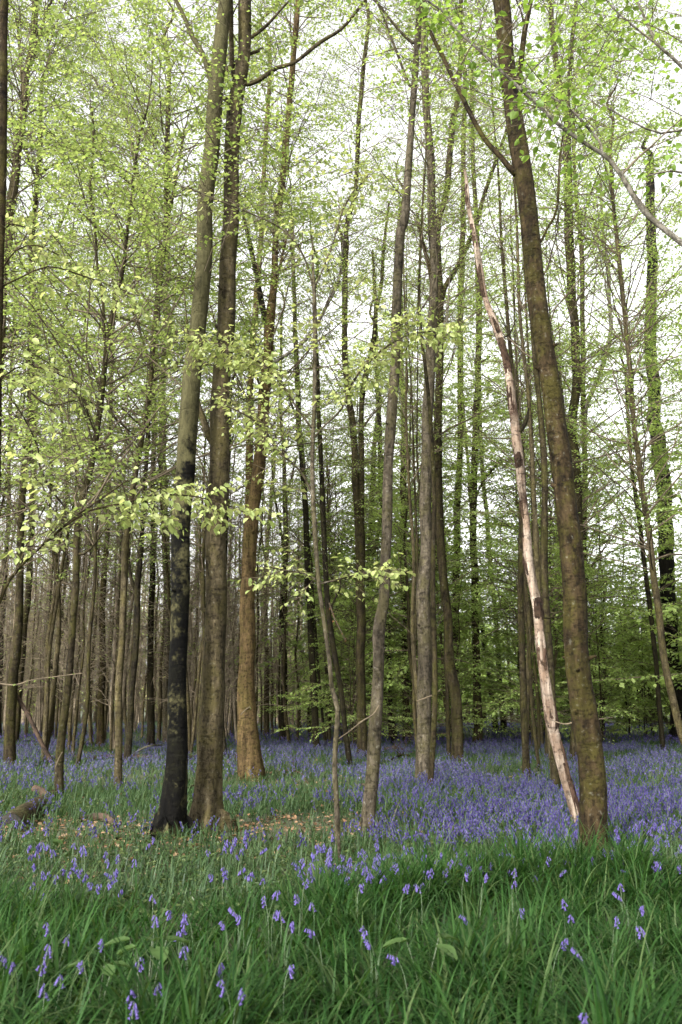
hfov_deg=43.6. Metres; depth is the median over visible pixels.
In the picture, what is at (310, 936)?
bluebell
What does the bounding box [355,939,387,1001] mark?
bluebell
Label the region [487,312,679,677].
woodland tree
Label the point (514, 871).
bluebell
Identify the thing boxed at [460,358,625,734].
woodland tree
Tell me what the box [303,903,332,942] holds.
bluebell
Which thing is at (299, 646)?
understorey tree
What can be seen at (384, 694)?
understorey tree
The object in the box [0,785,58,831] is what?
cut log
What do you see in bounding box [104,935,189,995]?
broad leaved plant
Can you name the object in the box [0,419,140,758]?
tree
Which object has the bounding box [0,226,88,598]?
woodland tree
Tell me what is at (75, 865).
bluebell
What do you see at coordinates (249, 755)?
woodland tree
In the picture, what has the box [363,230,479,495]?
woodland tree
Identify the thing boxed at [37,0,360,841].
woodland tree
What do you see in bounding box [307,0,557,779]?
woodland tree
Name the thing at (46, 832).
bluebell
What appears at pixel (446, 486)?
woodland tree
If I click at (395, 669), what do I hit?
understorey tree
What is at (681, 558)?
woodland tree
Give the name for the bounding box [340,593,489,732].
understorey tree
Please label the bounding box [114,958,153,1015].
bluebell
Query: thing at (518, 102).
woodland tree
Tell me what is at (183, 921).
bluebell
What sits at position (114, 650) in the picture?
tree
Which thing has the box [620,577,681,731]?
understorey tree
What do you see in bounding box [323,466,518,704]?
understorey tree
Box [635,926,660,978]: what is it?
bluebell
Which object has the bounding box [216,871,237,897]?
bluebell
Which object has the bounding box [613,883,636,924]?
bluebell
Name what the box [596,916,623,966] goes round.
bluebell
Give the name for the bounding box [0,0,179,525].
woodland tree
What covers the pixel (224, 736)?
woodland tree
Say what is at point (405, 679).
woodland tree
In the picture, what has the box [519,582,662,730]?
understorey tree
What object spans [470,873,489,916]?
bluebell
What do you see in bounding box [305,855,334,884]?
bluebell
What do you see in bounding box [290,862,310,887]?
bluebell
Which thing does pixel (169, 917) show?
bluebell
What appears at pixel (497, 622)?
understorey tree
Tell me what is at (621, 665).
understorey tree
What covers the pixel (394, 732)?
woodland tree
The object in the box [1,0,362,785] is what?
woodland tree
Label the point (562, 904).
bluebell
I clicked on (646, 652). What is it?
understorey tree
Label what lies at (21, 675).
woodland tree
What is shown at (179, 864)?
herbs
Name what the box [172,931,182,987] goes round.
bluebell
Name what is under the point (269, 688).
understorey tree
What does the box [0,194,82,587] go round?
woodland tree
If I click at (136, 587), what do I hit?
woodland tree
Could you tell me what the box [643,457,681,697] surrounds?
understorey tree
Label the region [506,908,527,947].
bluebell
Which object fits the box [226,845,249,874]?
bluebell
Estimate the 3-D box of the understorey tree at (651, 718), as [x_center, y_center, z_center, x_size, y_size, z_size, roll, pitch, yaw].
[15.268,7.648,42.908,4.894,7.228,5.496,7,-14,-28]
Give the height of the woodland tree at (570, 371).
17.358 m
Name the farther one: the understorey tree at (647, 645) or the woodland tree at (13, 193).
the understorey tree at (647, 645)
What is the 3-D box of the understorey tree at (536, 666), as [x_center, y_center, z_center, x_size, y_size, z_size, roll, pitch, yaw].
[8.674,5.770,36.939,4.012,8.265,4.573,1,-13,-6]
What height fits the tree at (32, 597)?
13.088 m
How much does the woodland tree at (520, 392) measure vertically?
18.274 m
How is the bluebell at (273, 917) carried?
on the ground at (273, 830)
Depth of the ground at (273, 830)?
10.41 m
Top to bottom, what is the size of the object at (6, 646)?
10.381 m
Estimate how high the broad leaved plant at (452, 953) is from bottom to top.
0.353 m
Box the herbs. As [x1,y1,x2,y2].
[0,739,681,931]
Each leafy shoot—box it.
[329,602,345,641]
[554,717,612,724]
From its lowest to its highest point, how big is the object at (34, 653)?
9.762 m
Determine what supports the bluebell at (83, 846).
on the ground at (273, 830)
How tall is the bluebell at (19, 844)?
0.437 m
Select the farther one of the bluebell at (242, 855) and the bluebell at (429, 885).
the bluebell at (242, 855)
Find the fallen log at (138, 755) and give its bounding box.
[81,754,160,761]
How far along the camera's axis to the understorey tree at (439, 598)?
44.62 m
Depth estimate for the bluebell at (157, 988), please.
3.57 m
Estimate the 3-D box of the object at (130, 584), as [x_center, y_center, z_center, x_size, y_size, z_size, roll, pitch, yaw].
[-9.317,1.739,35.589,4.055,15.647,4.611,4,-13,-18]
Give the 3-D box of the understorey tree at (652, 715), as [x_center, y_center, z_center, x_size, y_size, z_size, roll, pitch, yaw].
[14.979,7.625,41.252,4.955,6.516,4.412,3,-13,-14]
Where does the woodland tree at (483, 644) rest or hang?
on the ground at (273, 830)
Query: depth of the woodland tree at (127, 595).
40.95 m
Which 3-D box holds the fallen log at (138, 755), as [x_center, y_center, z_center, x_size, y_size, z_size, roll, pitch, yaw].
[-5.811,6.523,22.641,2.120,0.179,0.802,1,-13,-6]
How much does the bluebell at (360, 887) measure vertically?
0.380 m
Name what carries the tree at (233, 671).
on the ground at (273, 830)
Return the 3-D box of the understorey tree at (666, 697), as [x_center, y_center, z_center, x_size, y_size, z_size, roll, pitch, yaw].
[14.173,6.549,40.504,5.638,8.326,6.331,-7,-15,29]
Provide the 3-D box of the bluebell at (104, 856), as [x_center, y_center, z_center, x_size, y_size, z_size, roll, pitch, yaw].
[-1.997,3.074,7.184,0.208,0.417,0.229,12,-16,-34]
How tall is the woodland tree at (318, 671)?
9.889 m
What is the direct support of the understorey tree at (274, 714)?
on the ground at (273, 830)
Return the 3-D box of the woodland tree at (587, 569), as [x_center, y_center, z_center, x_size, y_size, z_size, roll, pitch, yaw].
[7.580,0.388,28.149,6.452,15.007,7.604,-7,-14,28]
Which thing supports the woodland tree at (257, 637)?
on the ground at (273, 830)
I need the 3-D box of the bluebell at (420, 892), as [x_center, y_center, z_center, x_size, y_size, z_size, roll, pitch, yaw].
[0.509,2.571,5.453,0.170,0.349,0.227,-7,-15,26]
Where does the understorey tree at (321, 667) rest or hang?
on the ground at (273, 830)
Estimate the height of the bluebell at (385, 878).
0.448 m
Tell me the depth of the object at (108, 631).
42.92 m
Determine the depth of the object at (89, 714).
31.06 m
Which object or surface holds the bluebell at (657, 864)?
on the ground at (273, 830)
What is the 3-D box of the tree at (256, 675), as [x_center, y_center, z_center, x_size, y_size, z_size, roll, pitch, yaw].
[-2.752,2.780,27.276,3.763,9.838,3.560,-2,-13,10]
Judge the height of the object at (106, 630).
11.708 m
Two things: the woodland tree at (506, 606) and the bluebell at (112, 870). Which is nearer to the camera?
the bluebell at (112, 870)
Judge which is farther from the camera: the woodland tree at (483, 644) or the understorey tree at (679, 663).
the woodland tree at (483, 644)
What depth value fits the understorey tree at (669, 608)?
26.20 m
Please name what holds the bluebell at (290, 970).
on the ground at (273, 830)
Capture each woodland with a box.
[0,513,347,724]
[320,565,681,724]
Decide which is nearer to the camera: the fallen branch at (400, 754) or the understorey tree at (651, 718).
the fallen branch at (400, 754)
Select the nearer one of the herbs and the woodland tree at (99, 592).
the herbs
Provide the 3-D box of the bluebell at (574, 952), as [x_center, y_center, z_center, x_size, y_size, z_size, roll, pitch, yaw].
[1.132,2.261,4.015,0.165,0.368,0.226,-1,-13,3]
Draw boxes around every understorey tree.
[229,494,470,741]
[230,557,306,726]
[257,636,303,719]
[258,558,341,735]
[259,623,308,726]
[262,461,416,712]
[263,621,318,729]
[264,523,450,744]
[268,566,399,735]
[276,557,412,748]
[291,476,437,702]
[292,511,398,728]
[295,468,460,737]
[300,556,368,730]
[301,414,542,703]
[301,617,412,732]
[321,494,498,731]
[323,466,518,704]
[326,362,562,701]
[329,541,494,743]
[339,472,506,703]
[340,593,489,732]
[347,427,512,728]
[348,616,444,729]
[366,554,530,735]
[367,543,518,729]
[386,504,518,739]
[397,591,504,723]
[399,574,514,731]
[440,508,638,748]
[463,518,565,729]
[465,502,569,735]
[465,587,570,739]
[466,414,681,737]
[469,497,663,732]
[469,541,562,729]
[491,522,608,735]
[506,561,604,728]
[512,501,680,730]
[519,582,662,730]
[538,586,654,735]
[540,536,630,723]
[549,509,643,725]
[555,529,681,732]
[556,311,681,698]
[556,555,654,741]
[560,460,680,731]
[591,578,681,729]
[594,580,681,736]
[598,605,678,730]
[603,530,681,731]
[606,615,669,735]
[607,565,681,729]
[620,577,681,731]
[623,485,681,734]
[640,435,681,640]
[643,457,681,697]
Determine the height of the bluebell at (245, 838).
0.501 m
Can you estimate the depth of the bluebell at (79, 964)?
3.78 m
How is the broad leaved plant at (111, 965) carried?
on the ground at (273, 830)
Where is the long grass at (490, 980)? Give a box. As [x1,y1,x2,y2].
[0,807,681,1023]
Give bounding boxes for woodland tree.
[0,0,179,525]
[0,0,209,766]
[0,0,276,603]
[0,150,177,759]
[0,163,216,771]
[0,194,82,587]
[0,217,61,738]
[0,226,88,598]
[0,309,163,739]
[1,0,310,792]
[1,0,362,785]
[5,157,98,741]
[9,164,241,765]
[15,206,195,749]
[29,0,292,745]
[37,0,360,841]
[41,471,148,673]
[54,302,243,756]
[60,0,437,836]
[81,176,309,753]
[83,236,303,755]
[85,517,160,640]
[99,212,201,750]
[121,0,439,780]
[144,0,361,759]
[164,273,305,759]
[195,329,335,712]
[204,152,378,750]
[227,436,319,735]
[230,397,302,736]
[231,261,325,741]
[252,0,460,757]
[255,320,464,684]
[256,349,399,738]
[261,393,396,734]
[262,348,395,742]
[263,183,413,768]
[270,471,352,691]
[274,479,353,747]
[275,375,409,725]
[297,1,497,788]
[300,323,423,703]
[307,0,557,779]
[313,0,530,837]
[314,254,459,744]
[318,252,532,714]
[319,130,470,743]
[326,152,473,708]
[329,269,516,726]
[336,0,567,761]
[337,0,681,246]
[358,199,495,747]
[363,0,646,858]
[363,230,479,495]
[393,286,495,757]
[394,0,681,762]
[395,394,469,718]
[397,0,552,743]
[398,1,520,739]
[398,240,646,751]
[420,16,585,778]
[422,0,638,790]
[428,1,638,775]
[438,238,650,747]
[442,223,520,731]
[442,355,510,733]
[449,152,589,757]
[450,389,622,683]
[453,132,604,734]
[455,297,665,669]
[456,0,681,745]
[459,228,567,757]
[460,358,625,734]
[464,0,681,613]
[468,238,594,770]
[469,314,672,683]
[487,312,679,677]
[495,258,607,518]
[499,220,629,489]
[512,392,607,726]
[564,286,681,748]
[597,116,681,738]
[608,110,681,603]
[632,259,681,559]
[635,199,681,548]
[649,315,681,578]
[658,290,681,569]
[668,405,681,573]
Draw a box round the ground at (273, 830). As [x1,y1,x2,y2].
[0,707,681,1023]
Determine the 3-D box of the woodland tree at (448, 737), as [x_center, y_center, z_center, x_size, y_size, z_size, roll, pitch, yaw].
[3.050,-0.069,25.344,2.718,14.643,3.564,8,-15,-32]
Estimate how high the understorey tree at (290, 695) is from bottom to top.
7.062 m
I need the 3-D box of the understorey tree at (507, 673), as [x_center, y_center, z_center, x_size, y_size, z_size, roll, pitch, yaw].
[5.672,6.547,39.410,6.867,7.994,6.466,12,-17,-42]
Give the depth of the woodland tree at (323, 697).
38.54 m
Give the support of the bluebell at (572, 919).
on the ground at (273, 830)
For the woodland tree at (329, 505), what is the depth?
35.65 m
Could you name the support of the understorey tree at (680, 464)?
on the ground at (273, 830)
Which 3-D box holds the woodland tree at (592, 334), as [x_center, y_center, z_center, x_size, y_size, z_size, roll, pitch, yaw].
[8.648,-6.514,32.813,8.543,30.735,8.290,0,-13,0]
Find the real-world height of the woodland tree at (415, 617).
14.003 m
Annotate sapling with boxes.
[150,141,472,861]
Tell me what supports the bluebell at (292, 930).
on the ground at (273, 830)
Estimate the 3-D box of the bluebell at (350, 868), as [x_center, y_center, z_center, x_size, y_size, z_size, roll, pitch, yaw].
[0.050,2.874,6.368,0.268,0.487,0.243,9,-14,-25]
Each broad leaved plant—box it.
[0,820,22,836]
[23,838,61,850]
[62,959,131,1006]
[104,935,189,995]
[121,840,156,846]
[383,933,459,984]
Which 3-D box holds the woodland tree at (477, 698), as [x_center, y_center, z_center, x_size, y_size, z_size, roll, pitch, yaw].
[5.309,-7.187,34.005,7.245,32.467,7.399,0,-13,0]
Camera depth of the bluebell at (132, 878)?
6.62 m
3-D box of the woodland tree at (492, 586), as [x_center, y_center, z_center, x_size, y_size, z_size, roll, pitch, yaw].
[5.614,-0.490,26.845,8.187,16.157,6.946,0,-13,1]
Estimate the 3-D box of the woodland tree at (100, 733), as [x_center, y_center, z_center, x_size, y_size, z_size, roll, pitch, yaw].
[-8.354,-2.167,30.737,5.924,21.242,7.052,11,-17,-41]
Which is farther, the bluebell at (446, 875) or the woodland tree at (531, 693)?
the woodland tree at (531, 693)
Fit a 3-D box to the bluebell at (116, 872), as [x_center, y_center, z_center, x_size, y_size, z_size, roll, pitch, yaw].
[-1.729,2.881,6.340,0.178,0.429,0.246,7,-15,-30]
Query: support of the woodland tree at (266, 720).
on the ground at (273, 830)
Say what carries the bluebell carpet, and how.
on the ground at (273, 830)
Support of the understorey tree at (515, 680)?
on the ground at (273, 830)
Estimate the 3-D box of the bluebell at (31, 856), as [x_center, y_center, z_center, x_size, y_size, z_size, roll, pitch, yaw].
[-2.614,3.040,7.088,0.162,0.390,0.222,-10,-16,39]
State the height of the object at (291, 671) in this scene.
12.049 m
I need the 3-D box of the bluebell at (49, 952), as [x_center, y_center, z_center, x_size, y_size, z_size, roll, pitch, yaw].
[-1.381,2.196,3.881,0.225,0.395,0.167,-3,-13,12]
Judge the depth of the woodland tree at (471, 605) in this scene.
30.61 m
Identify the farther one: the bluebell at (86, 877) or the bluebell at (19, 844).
the bluebell at (19, 844)
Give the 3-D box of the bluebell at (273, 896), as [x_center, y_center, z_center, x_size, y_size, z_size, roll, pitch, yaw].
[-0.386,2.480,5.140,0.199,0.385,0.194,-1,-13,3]
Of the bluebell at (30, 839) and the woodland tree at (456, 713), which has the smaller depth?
the bluebell at (30, 839)
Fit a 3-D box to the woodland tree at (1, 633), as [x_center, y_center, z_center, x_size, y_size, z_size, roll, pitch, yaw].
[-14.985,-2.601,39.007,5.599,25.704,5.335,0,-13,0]
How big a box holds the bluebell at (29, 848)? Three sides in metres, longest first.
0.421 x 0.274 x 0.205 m
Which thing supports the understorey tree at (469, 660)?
on the ground at (273, 830)
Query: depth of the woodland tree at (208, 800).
11.40 m
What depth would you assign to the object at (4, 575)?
31.03 m
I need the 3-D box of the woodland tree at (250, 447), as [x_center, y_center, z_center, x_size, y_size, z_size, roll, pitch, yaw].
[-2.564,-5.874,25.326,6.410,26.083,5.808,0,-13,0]
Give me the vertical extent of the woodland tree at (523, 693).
18.513 m
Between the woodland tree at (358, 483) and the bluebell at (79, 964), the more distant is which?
the woodland tree at (358, 483)
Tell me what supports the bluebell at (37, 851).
on the ground at (273, 830)
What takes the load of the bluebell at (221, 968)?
on the ground at (273, 830)
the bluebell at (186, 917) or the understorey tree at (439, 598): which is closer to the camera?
the bluebell at (186, 917)
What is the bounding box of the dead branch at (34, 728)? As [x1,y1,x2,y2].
[3,693,54,765]
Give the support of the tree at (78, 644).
on the ground at (273, 830)
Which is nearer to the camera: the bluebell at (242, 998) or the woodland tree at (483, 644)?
the bluebell at (242, 998)
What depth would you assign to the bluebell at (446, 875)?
6.21 m
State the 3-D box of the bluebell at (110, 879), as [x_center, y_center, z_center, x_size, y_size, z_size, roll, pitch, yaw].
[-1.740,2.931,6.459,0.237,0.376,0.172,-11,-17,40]
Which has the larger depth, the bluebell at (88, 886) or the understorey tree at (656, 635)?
the understorey tree at (656, 635)
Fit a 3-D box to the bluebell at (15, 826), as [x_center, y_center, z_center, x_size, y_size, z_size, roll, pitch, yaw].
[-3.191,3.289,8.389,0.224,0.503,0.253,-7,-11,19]
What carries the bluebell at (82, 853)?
on the ground at (273, 830)
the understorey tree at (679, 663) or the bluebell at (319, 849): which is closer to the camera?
the bluebell at (319, 849)
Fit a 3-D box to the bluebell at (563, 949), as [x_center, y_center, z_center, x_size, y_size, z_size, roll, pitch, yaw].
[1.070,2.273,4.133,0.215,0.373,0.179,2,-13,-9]
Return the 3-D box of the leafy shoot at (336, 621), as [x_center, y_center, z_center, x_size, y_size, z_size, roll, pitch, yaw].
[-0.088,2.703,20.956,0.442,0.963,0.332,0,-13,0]
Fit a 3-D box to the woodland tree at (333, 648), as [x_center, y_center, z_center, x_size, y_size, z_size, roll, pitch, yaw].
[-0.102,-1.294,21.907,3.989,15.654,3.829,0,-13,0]
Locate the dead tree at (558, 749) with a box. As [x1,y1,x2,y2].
[464,169,578,826]
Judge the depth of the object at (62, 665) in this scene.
44.21 m
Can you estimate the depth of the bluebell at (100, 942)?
4.04 m
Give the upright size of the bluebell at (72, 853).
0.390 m
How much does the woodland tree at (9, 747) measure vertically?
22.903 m
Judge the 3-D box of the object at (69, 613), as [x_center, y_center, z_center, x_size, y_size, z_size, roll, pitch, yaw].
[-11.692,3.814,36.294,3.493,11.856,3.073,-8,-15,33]
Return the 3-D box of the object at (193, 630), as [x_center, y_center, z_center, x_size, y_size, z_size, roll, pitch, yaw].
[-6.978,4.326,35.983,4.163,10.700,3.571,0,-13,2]
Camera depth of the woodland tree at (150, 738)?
28.82 m
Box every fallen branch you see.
[31,754,76,768]
[79,813,114,824]
[134,744,162,753]
[276,752,318,789]
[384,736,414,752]
[385,749,409,762]
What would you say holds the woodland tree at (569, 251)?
on the ground at (273, 830)
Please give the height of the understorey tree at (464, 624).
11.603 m
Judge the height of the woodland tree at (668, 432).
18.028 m
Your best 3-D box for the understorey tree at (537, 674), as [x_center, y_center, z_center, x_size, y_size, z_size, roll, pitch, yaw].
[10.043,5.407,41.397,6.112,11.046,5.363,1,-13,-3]
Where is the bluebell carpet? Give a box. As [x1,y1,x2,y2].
[0,721,681,855]
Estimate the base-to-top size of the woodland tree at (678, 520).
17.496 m
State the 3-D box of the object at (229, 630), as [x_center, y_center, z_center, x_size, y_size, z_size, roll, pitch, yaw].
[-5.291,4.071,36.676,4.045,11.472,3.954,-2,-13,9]
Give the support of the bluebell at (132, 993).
on the ground at (273, 830)
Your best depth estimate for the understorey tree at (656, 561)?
44.09 m
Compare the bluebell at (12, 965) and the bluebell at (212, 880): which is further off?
the bluebell at (212, 880)
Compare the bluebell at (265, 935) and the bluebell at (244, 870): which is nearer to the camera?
the bluebell at (265, 935)
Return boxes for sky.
[0,0,681,706]
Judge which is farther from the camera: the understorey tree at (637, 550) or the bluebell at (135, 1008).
the understorey tree at (637, 550)
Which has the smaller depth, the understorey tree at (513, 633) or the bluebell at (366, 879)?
the bluebell at (366, 879)
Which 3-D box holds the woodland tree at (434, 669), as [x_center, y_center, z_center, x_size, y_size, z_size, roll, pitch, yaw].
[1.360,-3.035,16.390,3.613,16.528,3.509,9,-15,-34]
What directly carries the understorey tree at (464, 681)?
on the ground at (273, 830)
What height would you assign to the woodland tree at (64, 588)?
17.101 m
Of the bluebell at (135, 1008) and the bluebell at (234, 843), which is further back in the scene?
the bluebell at (234, 843)
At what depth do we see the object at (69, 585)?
29.50 m
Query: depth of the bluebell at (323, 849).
7.34 m
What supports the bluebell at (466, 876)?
on the ground at (273, 830)
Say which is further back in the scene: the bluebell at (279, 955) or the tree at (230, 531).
the tree at (230, 531)
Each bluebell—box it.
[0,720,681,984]
[0,955,34,1008]
[6,960,46,1018]
[8,962,41,1020]
[11,820,17,853]
[11,831,29,862]
[14,845,35,874]
[22,828,32,852]
[22,855,36,882]
[22,983,70,1022]
[27,944,64,1002]
[30,863,37,886]
[31,842,54,876]
[31,844,50,879]
[34,923,65,977]
[42,827,57,859]
[42,850,65,875]
[43,844,67,871]
[47,974,75,1023]
[52,960,84,1010]
[54,934,73,974]
[62,868,93,895]
[64,842,75,865]
[64,847,95,888]
[69,858,80,900]
[79,845,90,876]
[79,884,113,920]
[80,873,99,904]
[85,878,116,914]
[87,882,93,899]
[89,939,118,998]
[97,859,121,894]
[99,852,107,883]
[104,872,118,897]
[112,854,129,888]
[112,868,118,905]
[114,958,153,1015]
[114,990,136,1023]
[123,859,147,899]
[127,1001,138,1023]
[135,982,169,1023]
[138,843,149,870]
[138,915,174,967]
[139,894,169,936]
[141,837,169,864]
[153,910,178,970]
[167,913,204,957]
[169,917,205,983]
[169,928,195,975]
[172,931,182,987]
[174,946,198,999]
[206,979,247,1023]
[208,874,218,902]
[213,867,237,904]
[214,843,228,879]
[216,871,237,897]
[216,963,224,1013]
[219,921,246,979]
[220,914,253,972]
[224,867,245,896]
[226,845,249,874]
[227,873,251,904]
[228,907,248,954]
[230,837,237,872]
[231,849,246,876]
[233,988,245,1023]
[236,872,258,905]
[240,841,260,870]
[241,834,246,865]
[250,848,266,876]
[254,910,283,966]
[256,896,284,964]
[261,891,287,944]
[264,921,297,993]
[266,911,299,963]
[267,964,294,1021]
[284,879,315,925]
[290,858,314,893]
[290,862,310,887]
[293,894,309,951]
[300,929,338,980]
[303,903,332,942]
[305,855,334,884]
[309,845,327,871]
[319,843,330,875]
[322,848,332,876]
[344,862,358,886]
[348,926,386,1005]
[350,883,365,937]
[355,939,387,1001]
[361,866,367,886]
[365,874,386,892]
[370,843,378,871]
[370,875,391,905]
[381,954,427,1023]
[391,883,421,946]
[409,885,433,923]
[428,868,433,914]
[442,869,452,915]
[450,873,477,912]
[459,915,472,931]
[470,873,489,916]
[501,869,517,913]
[506,881,524,914]
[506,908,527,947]
[546,938,572,990]
[549,899,576,943]
[558,915,586,953]
[570,947,592,1001]
[578,1012,587,1023]
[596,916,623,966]
[612,892,634,935]
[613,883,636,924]
[628,906,654,947]
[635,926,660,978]
[655,861,661,894]
[668,865,681,903]
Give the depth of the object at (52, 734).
39.03 m
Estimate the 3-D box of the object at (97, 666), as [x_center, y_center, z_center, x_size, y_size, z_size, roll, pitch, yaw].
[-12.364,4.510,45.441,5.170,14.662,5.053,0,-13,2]
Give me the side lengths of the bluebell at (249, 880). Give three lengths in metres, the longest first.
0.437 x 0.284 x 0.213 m
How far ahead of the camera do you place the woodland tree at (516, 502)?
30.64 m
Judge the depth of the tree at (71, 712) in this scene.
27.55 m
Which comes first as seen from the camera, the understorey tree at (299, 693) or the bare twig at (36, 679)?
the bare twig at (36, 679)
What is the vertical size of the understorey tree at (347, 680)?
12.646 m
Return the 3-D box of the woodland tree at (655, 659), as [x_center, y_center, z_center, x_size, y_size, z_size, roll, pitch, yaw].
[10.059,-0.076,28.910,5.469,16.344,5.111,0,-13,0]
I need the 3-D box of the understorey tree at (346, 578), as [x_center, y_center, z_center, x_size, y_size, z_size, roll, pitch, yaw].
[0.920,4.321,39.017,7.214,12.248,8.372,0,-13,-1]
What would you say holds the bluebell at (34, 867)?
on the ground at (273, 830)
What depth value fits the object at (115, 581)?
31.39 m
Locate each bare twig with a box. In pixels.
[0,673,81,686]
[339,705,379,738]
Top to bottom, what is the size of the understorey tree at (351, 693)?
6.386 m
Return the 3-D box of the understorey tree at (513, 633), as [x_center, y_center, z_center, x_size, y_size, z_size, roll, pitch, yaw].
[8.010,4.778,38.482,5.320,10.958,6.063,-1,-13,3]
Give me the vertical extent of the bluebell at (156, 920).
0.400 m
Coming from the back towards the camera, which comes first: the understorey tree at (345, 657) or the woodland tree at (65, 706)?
the understorey tree at (345, 657)
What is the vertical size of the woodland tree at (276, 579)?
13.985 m
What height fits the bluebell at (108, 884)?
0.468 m
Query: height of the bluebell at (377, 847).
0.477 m
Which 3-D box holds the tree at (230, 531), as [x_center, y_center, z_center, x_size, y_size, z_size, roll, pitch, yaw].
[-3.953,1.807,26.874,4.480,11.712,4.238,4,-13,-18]
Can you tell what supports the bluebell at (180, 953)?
on the ground at (273, 830)
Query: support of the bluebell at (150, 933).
on the ground at (273, 830)
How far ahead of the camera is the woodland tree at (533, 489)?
17.62 m
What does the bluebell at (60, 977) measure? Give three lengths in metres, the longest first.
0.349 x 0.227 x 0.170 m
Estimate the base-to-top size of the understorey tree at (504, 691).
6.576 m
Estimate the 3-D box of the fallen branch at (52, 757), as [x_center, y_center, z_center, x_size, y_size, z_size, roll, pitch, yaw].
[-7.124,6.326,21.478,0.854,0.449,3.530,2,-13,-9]
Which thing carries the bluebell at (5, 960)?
on the ground at (273, 830)

